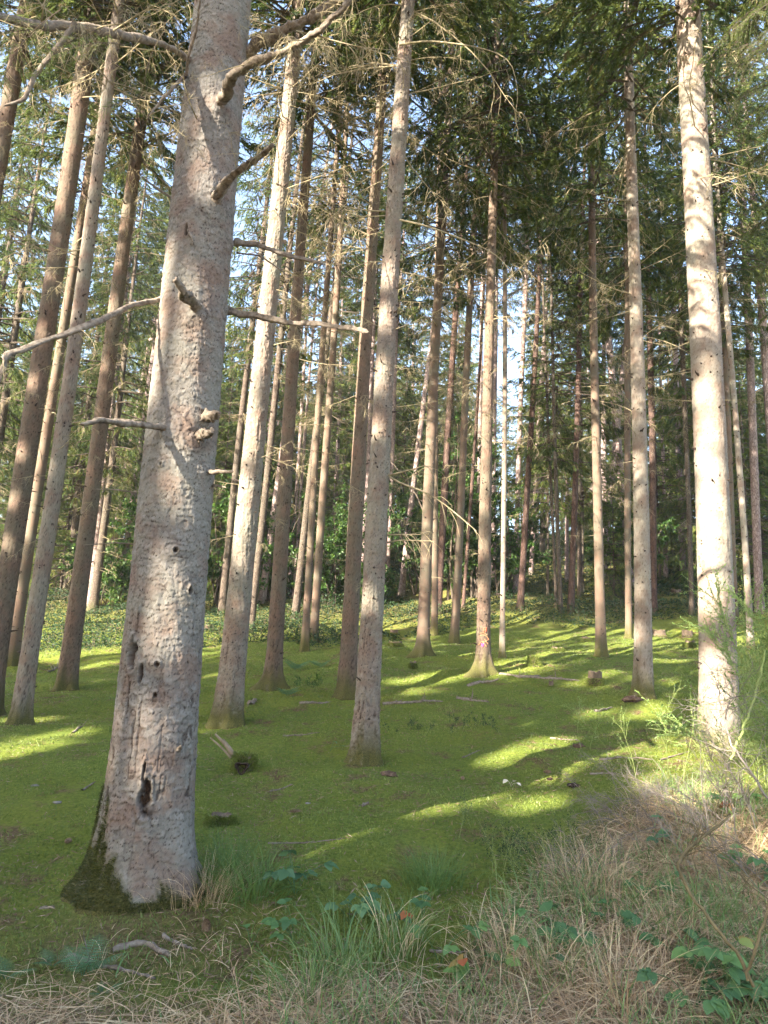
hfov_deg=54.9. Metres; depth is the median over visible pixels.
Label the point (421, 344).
spruce tree
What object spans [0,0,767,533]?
sky
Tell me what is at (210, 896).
grass tussock
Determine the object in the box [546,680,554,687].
tree stump
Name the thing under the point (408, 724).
bilberry plant
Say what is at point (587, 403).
spruce tree
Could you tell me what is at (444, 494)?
pine tree
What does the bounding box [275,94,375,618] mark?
spruce tree
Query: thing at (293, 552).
beech sapling
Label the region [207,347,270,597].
young spruce
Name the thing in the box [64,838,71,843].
spruce cone
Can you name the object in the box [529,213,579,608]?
spruce tree
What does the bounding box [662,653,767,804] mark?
shrub stem
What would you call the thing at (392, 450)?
pine tree
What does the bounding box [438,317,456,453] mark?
spruce tree
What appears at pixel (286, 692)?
fern
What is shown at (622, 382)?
pine tree
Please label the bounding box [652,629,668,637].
tree stump
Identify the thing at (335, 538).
beech sapling
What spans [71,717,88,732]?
fallen stick
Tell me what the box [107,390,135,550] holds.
young spruce
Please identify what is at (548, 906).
bramble plant
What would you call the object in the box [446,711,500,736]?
bilberry plant
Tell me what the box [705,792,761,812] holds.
bramble plant
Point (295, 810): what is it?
spruce cone
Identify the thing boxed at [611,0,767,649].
spruce tree
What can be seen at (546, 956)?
grass tussock
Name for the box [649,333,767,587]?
young spruce
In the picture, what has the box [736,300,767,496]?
spruce tree
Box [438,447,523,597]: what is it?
beech sapling
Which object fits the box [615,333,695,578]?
young spruce
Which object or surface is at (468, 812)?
wispy broom
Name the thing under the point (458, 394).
spruce tree
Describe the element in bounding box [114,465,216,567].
young spruce
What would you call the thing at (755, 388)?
spruce tree
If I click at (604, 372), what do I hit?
spruce tree
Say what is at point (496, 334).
pine tree
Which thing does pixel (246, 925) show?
seedling
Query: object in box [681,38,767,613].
pine tree
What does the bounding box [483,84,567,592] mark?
pine tree
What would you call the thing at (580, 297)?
pine tree
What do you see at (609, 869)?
grass tussock
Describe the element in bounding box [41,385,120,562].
young spruce
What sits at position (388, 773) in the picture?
earth clod
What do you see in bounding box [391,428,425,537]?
young spruce
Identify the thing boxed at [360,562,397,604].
leafy bush
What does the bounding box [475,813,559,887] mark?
wispy broom
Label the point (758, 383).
spruce tree
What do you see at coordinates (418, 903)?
bramble plant
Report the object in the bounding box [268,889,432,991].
grass tussock
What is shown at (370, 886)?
bramble plant
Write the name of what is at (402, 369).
spruce tree
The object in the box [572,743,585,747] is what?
earth clod
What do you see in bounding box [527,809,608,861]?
wispy broom
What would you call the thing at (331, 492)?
young spruce
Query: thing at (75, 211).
spruce tree
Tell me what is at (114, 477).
young spruce
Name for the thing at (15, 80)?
spruce tree
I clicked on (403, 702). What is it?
fallen stick
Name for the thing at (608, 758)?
fallen stick
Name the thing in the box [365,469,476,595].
beech sapling
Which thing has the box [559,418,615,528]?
young spruce
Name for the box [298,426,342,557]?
young spruce
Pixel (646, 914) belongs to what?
grass tussock
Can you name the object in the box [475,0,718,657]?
spruce tree
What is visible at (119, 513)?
young spruce
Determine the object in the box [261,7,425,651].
spruce tree
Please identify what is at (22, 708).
spruce tree
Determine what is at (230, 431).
young spruce
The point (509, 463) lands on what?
spruce tree
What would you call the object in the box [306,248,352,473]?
spruce tree
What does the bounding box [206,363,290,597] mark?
young spruce
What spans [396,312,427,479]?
spruce tree
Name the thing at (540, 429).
spruce tree
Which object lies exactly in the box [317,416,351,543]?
young spruce
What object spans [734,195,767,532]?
spruce tree
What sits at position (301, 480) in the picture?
spruce tree
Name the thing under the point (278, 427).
young spruce
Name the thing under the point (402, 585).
pine tree
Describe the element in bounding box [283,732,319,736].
fallen stick
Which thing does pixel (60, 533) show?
young spruce
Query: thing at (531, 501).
spruce tree
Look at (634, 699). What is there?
earth clod
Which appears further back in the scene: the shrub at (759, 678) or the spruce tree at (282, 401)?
the spruce tree at (282, 401)
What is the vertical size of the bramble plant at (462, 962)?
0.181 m
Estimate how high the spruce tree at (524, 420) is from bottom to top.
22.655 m
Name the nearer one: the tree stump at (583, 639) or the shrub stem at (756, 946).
the shrub stem at (756, 946)
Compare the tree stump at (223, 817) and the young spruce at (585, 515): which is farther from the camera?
the young spruce at (585, 515)
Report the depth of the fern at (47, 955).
3.95 m
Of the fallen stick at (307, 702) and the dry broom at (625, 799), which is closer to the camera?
the dry broom at (625, 799)
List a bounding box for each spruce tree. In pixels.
[0,0,169,213]
[0,0,190,715]
[0,0,250,725]
[0,0,418,915]
[0,24,172,666]
[0,34,96,542]
[0,72,66,507]
[0,86,48,534]
[0,255,82,514]
[0,277,33,519]
[3,0,275,691]
[7,265,90,499]
[24,204,82,493]
[25,132,170,613]
[25,138,154,596]
[76,313,139,525]
[113,210,168,550]
[116,235,159,537]
[164,0,421,728]
[181,0,453,691]
[215,202,245,466]
[215,317,237,492]
[217,74,318,614]
[221,305,250,495]
[227,77,333,631]
[230,171,322,513]
[255,44,433,641]
[258,0,530,766]
[259,0,522,700]
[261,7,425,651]
[265,247,309,461]
[265,338,312,481]
[267,335,309,503]
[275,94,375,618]
[286,193,314,594]
[290,191,337,599]
[295,260,357,553]
[304,241,377,503]
[306,243,373,528]
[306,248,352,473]
[332,183,425,553]
[342,155,442,567]
[353,0,551,657]
[375,20,538,635]
[383,0,624,677]
[393,265,455,505]
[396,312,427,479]
[400,1,559,643]
[400,285,477,525]
[430,0,556,657]
[438,313,477,487]
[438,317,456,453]
[439,261,482,459]
[439,286,476,464]
[457,0,743,699]
[458,226,510,610]
[468,349,499,482]
[469,362,499,471]
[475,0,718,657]
[496,378,515,526]
[496,386,520,533]
[497,0,767,759]
[499,165,614,613]
[501,297,566,532]
[507,258,570,552]
[510,427,524,528]
[514,385,539,531]
[515,367,535,530]
[522,313,563,527]
[528,0,720,638]
[528,180,647,596]
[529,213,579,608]
[546,334,573,531]
[559,179,624,568]
[560,339,610,506]
[600,292,657,448]
[607,309,667,487]
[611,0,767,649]
[612,108,759,615]
[617,9,767,622]
[646,215,735,543]
[653,286,679,496]
[655,283,694,544]
[659,265,765,490]
[697,0,767,356]
[729,280,761,492]
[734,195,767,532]
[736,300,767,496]
[737,335,765,524]
[744,281,767,463]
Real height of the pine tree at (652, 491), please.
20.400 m
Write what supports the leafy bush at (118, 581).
on the forest floor
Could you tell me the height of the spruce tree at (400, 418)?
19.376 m
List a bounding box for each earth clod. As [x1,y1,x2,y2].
[380,770,397,776]
[567,782,580,787]
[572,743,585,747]
[622,695,642,702]
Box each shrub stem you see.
[643,761,767,987]
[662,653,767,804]
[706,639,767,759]
[711,826,767,980]
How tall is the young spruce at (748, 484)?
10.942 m
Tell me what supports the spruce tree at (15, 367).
on the forest floor
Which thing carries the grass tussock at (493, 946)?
on the forest floor
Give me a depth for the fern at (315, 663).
15.07 m
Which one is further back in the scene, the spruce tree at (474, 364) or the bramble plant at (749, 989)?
the spruce tree at (474, 364)
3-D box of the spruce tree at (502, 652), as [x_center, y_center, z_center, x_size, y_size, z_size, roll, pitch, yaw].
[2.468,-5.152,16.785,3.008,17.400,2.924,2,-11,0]
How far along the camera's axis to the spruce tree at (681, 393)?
24.07 m
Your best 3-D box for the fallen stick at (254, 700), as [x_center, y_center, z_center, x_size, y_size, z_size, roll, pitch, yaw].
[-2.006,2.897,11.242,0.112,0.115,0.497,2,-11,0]
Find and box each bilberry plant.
[294,673,322,689]
[380,718,454,735]
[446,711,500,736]
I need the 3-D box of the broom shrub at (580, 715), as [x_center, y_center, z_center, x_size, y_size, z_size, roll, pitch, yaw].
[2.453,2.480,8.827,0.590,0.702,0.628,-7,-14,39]
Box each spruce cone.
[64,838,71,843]
[201,918,210,931]
[290,808,299,812]
[468,959,480,967]
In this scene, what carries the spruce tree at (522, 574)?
on the forest floor
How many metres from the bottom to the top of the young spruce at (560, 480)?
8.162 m
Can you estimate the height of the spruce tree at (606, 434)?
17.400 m
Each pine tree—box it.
[65,89,170,605]
[110,184,172,550]
[119,148,176,582]
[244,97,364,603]
[323,122,431,589]
[357,113,434,591]
[397,120,495,596]
[406,74,496,613]
[446,116,531,585]
[462,190,537,577]
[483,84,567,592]
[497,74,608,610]
[499,187,586,574]
[530,67,624,613]
[532,161,588,582]
[549,107,654,589]
[583,67,686,615]
[590,175,675,574]
[644,199,688,577]
[644,205,718,576]
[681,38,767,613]
[711,16,767,450]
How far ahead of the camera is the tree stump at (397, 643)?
17.25 m
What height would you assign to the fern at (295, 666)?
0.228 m
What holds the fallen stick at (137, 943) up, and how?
on the forest floor
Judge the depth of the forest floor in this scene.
7.08 m
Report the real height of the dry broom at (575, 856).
0.510 m
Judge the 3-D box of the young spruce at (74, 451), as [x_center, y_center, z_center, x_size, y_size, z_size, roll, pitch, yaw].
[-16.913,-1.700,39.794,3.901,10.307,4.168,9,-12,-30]
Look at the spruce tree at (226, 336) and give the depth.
33.64 m
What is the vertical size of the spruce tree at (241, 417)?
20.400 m
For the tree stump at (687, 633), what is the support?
on the forest floor
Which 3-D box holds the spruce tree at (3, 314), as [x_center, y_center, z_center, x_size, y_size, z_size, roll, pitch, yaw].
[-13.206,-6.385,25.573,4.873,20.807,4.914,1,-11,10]
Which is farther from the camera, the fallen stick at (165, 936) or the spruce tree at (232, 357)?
the spruce tree at (232, 357)
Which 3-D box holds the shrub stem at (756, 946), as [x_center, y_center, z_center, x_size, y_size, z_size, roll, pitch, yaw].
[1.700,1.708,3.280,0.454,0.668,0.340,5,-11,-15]
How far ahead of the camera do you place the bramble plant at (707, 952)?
3.65 m
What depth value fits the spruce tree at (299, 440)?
28.88 m
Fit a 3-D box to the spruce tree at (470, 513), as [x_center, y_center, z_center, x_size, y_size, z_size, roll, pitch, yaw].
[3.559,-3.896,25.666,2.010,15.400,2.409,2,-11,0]
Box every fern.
[0,957,36,979]
[33,948,75,965]
[56,935,124,975]
[89,981,120,995]
[276,687,299,695]
[284,658,308,669]
[308,660,328,665]
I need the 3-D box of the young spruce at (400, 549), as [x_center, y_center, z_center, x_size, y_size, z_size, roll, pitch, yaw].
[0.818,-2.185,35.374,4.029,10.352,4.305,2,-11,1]
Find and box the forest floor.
[0,535,767,1023]
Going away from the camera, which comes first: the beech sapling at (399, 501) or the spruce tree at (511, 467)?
the beech sapling at (399, 501)
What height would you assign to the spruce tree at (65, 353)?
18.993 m
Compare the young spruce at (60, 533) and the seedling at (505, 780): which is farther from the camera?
the young spruce at (60, 533)
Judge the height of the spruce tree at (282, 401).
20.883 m
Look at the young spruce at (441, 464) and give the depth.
35.50 m
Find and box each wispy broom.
[452,790,486,836]
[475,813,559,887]
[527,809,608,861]
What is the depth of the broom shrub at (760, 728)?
6.44 m
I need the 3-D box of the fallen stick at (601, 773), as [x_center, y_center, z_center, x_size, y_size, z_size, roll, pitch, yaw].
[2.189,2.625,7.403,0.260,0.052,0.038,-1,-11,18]
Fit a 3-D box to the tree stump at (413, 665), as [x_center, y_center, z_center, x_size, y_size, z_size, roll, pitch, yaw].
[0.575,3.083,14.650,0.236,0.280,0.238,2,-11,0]
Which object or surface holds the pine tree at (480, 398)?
on the forest floor
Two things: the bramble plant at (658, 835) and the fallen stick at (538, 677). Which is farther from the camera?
the fallen stick at (538, 677)
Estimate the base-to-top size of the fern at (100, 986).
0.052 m
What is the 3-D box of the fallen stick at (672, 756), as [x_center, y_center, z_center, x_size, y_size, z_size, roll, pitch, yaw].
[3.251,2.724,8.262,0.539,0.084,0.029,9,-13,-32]
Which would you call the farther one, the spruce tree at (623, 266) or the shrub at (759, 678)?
the spruce tree at (623, 266)
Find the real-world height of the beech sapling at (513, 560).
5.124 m
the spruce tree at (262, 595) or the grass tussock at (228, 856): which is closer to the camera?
the grass tussock at (228, 856)
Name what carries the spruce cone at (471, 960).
on the forest floor
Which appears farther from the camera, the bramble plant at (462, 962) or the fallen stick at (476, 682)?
the fallen stick at (476, 682)
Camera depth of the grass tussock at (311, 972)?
3.53 m
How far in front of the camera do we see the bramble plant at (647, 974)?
3.39 m
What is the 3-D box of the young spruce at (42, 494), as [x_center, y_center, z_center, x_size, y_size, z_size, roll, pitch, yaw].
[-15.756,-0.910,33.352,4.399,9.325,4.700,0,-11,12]
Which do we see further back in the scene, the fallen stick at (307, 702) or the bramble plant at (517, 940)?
the fallen stick at (307, 702)
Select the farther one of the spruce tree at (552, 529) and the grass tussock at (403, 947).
the spruce tree at (552, 529)
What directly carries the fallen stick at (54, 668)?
on the forest floor
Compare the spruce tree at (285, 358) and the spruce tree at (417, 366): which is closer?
the spruce tree at (285, 358)
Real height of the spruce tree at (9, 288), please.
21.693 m
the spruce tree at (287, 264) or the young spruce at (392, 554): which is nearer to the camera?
the spruce tree at (287, 264)
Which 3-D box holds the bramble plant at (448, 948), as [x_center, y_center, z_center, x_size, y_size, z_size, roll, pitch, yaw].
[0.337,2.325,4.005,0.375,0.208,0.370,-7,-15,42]
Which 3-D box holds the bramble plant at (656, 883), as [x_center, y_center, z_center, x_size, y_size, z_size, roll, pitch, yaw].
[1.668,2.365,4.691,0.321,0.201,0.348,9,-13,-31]
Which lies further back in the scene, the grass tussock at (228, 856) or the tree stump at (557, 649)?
the tree stump at (557, 649)
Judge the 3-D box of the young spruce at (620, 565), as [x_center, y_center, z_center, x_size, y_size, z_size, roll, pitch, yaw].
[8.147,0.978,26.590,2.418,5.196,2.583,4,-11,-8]
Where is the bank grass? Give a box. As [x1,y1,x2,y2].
[0,757,767,1023]
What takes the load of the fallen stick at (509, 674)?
on the forest floor
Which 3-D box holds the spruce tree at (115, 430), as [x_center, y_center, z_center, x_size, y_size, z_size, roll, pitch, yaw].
[-9.337,-5.289,26.567,5.848,18.528,5.535,5,-11,-14]
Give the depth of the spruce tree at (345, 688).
12.58 m
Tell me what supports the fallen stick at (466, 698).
on the forest floor
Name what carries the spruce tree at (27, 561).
on the forest floor
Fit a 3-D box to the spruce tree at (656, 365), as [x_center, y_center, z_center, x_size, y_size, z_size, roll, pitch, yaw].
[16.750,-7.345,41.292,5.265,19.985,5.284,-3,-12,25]
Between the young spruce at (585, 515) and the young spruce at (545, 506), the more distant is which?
the young spruce at (585, 515)
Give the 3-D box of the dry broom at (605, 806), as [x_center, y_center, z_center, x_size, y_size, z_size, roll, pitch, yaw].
[1.863,2.380,6.115,0.862,0.724,0.880,2,-11,0]
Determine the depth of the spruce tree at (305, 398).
53.98 m
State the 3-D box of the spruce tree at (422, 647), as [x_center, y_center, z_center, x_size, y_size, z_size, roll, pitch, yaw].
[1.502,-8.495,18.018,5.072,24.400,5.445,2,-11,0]
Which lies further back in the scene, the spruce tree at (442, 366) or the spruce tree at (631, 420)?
the spruce tree at (631, 420)
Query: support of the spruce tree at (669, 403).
on the forest floor
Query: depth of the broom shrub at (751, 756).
7.20 m
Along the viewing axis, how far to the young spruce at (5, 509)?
32.97 m
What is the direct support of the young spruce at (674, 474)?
on the forest floor
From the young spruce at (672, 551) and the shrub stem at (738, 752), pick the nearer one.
the shrub stem at (738, 752)
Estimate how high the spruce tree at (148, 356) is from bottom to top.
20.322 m
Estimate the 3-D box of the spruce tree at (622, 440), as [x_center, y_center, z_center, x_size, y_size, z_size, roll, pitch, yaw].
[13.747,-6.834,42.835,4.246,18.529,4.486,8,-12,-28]
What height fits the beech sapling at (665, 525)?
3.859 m
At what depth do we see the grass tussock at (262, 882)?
4.73 m
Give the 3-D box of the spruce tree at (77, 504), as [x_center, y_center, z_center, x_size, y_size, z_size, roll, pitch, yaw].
[-12.118,-6.271,30.850,5.410,20.400,5.430,6,-11,-18]
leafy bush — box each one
[57,540,131,606]
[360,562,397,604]
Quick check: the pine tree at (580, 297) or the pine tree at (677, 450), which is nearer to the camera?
the pine tree at (580, 297)
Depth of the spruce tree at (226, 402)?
38.11 m
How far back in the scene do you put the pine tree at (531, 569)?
35.30 m
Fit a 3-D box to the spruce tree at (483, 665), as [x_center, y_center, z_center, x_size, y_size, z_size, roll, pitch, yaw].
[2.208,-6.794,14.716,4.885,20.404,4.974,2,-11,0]
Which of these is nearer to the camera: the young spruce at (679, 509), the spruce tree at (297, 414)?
the young spruce at (679, 509)
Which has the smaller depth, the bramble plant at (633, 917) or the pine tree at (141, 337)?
the bramble plant at (633, 917)
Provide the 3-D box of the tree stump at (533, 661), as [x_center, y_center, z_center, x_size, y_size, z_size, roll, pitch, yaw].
[2.803,2.819,13.764,0.366,0.300,0.365,2,-11,0]
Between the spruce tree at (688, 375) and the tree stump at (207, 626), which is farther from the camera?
the spruce tree at (688, 375)
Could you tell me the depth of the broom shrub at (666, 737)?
6.80 m
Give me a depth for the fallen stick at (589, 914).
4.44 m
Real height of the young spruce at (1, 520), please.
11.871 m
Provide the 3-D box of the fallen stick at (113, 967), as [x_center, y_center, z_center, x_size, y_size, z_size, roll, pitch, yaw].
[-1.445,2.314,3.870,0.614,0.186,0.078,-3,-12,27]
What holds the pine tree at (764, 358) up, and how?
on the forest floor
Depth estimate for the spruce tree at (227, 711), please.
10.78 m
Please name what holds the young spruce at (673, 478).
on the forest floor
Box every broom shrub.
[564,689,605,747]
[608,674,717,790]
[635,556,767,811]
[715,645,767,790]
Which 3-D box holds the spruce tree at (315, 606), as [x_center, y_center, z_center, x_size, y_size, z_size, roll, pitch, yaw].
[-1.300,-7.593,21.981,5.388,23.400,5.885,2,-11,0]
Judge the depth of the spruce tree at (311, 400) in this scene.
44.91 m
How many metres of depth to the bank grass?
3.76 m
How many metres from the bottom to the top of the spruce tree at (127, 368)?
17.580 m
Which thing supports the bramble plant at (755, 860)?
on the forest floor
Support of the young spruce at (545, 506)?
on the forest floor
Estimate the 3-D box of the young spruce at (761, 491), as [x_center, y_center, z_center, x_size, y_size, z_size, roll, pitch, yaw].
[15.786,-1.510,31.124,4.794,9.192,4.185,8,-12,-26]
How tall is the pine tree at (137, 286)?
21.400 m
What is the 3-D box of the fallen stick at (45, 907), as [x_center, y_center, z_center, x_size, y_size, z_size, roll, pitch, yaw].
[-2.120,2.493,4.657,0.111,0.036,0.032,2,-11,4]
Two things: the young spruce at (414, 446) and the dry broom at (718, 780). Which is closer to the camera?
the dry broom at (718, 780)
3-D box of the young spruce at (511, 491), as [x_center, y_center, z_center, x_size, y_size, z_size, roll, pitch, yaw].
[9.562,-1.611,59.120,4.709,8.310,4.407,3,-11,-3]
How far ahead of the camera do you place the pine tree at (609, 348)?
30.70 m
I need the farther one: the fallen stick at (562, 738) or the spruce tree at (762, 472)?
the spruce tree at (762, 472)
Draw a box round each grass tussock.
[134,844,259,921]
[193,815,295,890]
[195,833,338,917]
[218,934,378,1021]
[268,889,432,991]
[339,877,463,968]
[371,834,490,898]
[429,890,583,996]
[480,898,648,1005]
[494,896,759,1023]
[516,822,695,926]
[547,855,767,994]
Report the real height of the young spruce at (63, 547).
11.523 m
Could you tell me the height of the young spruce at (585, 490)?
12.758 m
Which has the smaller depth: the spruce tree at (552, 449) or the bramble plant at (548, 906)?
the bramble plant at (548, 906)
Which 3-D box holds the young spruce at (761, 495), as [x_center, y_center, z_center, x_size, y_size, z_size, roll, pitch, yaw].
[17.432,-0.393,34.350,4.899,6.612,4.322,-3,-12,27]
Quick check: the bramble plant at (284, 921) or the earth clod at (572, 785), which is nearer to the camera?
the bramble plant at (284, 921)
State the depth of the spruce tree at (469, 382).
61.11 m
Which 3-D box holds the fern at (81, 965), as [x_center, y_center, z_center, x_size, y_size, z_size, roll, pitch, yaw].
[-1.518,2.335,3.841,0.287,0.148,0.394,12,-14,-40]
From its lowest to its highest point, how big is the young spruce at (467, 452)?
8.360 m
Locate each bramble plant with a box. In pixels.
[261,898,296,946]
[263,850,339,893]
[324,879,390,924]
[345,883,411,923]
[399,885,431,926]
[406,920,489,962]
[443,950,520,993]
[510,900,604,947]
[510,930,576,966]
[597,898,634,930]
[621,911,700,964]
[623,871,685,897]
[636,947,745,1019]
[646,815,704,852]
[671,935,756,978]
[691,937,767,1002]
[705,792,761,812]
[717,844,767,881]
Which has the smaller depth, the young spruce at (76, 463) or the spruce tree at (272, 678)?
the spruce tree at (272, 678)
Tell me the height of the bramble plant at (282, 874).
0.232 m
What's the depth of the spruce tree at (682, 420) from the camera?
43.60 m
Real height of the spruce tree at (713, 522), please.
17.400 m
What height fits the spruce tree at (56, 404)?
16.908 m
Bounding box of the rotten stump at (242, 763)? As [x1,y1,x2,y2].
[210,733,258,774]
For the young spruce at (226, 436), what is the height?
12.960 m
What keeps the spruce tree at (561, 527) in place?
on the forest floor
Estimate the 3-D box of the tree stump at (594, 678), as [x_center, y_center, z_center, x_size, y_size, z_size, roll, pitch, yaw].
[3.490,2.790,12.230,0.380,0.341,0.375,2,-11,0]
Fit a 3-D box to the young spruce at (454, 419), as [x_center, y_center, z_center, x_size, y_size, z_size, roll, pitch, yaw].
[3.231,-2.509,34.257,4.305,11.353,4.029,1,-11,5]
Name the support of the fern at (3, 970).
on the forest floor
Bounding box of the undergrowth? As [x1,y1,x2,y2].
[22,529,767,651]
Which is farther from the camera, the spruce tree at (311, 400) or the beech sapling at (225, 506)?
the spruce tree at (311, 400)
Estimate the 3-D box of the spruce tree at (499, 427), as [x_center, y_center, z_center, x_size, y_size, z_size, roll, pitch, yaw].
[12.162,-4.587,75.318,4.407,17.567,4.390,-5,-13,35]
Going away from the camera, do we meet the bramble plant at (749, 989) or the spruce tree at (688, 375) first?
the bramble plant at (749, 989)
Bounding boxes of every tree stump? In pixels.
[201,809,237,827]
[204,624,215,631]
[386,641,404,646]
[388,629,399,634]
[408,661,417,668]
[525,655,543,666]
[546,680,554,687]
[550,646,564,652]
[580,636,591,641]
[584,670,605,685]
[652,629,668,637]
[670,588,681,595]
[679,630,694,637]
[682,640,697,647]
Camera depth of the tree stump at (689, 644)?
18.14 m
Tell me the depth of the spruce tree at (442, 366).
39.84 m
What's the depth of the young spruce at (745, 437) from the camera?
29.39 m
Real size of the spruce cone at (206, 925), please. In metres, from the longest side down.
0.124 x 0.061 x 0.061 m
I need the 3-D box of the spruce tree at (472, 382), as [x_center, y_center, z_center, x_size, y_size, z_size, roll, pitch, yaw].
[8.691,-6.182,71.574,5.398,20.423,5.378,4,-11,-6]
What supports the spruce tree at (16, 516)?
on the forest floor
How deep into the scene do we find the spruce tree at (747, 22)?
6.61 m
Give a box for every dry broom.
[526,816,655,882]
[553,749,706,849]
[561,751,649,838]
[616,732,767,897]
[618,713,767,839]
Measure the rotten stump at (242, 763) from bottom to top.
0.499 m
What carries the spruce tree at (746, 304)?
on the forest floor
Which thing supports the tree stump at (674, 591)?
on the forest floor
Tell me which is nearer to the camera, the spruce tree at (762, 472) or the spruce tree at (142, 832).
the spruce tree at (142, 832)
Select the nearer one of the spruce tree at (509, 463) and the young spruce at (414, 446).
the young spruce at (414, 446)
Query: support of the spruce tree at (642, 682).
on the forest floor
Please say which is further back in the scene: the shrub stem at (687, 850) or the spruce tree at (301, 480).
the spruce tree at (301, 480)
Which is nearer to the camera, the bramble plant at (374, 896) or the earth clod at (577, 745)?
the bramble plant at (374, 896)
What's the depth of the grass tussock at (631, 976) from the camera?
3.61 m
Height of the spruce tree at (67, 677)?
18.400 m
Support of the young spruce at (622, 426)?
on the forest floor
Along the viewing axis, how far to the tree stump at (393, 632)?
21.05 m
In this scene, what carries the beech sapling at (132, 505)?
on the forest floor
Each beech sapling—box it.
[109,493,232,591]
[207,457,275,607]
[256,439,333,598]
[301,479,366,605]
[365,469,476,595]
[390,403,501,599]
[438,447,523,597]
[451,479,558,597]
[582,500,679,596]
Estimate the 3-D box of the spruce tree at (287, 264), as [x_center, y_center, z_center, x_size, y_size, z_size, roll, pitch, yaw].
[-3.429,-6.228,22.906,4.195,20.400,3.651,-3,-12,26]
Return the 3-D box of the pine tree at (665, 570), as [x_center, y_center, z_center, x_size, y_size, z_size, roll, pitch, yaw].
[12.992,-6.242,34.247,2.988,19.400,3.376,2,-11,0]
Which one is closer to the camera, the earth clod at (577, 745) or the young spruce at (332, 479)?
the earth clod at (577, 745)
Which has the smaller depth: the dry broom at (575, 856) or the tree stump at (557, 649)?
the dry broom at (575, 856)
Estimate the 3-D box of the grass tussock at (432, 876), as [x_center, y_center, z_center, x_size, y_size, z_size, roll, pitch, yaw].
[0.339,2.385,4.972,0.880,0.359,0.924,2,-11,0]
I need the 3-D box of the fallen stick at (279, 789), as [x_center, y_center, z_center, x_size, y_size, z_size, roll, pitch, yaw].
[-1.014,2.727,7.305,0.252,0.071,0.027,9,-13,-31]
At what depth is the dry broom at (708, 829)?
4.96 m
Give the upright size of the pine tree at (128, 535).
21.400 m
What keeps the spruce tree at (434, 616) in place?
on the forest floor
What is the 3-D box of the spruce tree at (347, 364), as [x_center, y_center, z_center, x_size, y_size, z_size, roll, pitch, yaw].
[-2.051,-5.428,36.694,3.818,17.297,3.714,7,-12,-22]
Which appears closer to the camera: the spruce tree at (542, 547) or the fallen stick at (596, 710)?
the fallen stick at (596, 710)
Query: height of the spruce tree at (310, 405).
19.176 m
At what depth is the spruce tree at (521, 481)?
90.11 m
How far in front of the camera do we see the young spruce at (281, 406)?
34.00 m
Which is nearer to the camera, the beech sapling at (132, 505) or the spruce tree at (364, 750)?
the spruce tree at (364, 750)
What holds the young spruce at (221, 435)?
on the forest floor
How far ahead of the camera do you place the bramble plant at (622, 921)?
4.15 m
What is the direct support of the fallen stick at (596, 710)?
on the forest floor
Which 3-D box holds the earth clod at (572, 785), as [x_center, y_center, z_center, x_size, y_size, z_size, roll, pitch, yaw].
[1.853,2.666,7.204,0.144,0.062,0.120,2,-11,0]
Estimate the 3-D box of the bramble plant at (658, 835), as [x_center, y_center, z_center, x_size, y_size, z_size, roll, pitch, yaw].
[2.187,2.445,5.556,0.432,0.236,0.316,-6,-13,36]
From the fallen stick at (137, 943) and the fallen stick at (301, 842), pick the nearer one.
the fallen stick at (137, 943)
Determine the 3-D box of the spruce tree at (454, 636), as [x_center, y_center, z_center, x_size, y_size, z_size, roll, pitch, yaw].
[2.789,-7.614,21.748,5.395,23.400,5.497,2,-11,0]
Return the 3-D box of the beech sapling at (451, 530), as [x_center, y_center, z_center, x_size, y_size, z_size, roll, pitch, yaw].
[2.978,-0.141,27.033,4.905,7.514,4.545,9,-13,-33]
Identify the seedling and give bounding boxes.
[239,917,268,945]
[503,779,520,786]
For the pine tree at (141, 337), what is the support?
on the forest floor
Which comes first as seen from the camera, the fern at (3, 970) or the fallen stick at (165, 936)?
the fern at (3, 970)
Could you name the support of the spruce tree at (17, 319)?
on the forest floor
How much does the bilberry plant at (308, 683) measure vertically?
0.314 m
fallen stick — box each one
[39,905,54,908]
[46,660,58,672]
[66,931,155,979]
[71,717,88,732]
[112,939,171,956]
[162,932,192,949]
[247,698,256,704]
[268,838,344,843]
[269,784,291,791]
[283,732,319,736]
[299,701,330,703]
[382,692,442,704]
[429,945,497,953]
[456,692,488,701]
[466,678,498,686]
[499,672,538,677]
[520,667,579,680]
[543,912,617,918]
[550,737,578,740]
[590,772,615,774]
[594,707,612,711]
[599,750,653,760]
[659,751,687,759]
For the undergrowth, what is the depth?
23.59 m
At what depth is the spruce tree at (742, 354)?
44.28 m
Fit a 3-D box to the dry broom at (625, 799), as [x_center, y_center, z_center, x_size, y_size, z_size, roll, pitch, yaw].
[2.037,2.302,5.957,1.256,0.825,1.818,2,-11,0]
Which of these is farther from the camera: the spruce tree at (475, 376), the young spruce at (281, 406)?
the spruce tree at (475, 376)
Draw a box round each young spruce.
[0,344,35,554]
[0,345,69,581]
[0,347,127,592]
[0,401,71,581]
[31,438,125,580]
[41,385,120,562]
[59,393,86,561]
[62,366,133,553]
[106,366,146,584]
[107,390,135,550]
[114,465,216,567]
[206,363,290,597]
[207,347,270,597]
[209,386,259,569]
[212,357,232,550]
[218,390,235,498]
[259,375,327,584]
[262,363,327,569]
[287,374,366,587]
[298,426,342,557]
[313,354,390,558]
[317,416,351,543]
[386,363,426,567]
[390,380,420,557]
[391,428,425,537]
[393,385,438,542]
[403,344,498,557]
[411,441,458,567]
[456,426,472,483]
[493,314,607,596]
[496,442,530,532]
[531,291,632,590]
[545,450,588,532]
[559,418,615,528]
[562,375,633,541]
[576,468,633,603]
[584,340,684,541]
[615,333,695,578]
[631,400,696,566]
[648,412,695,527]
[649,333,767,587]
[662,437,695,524]
[671,313,767,590]
[693,377,767,573]
[731,374,767,579]
[734,433,767,540]

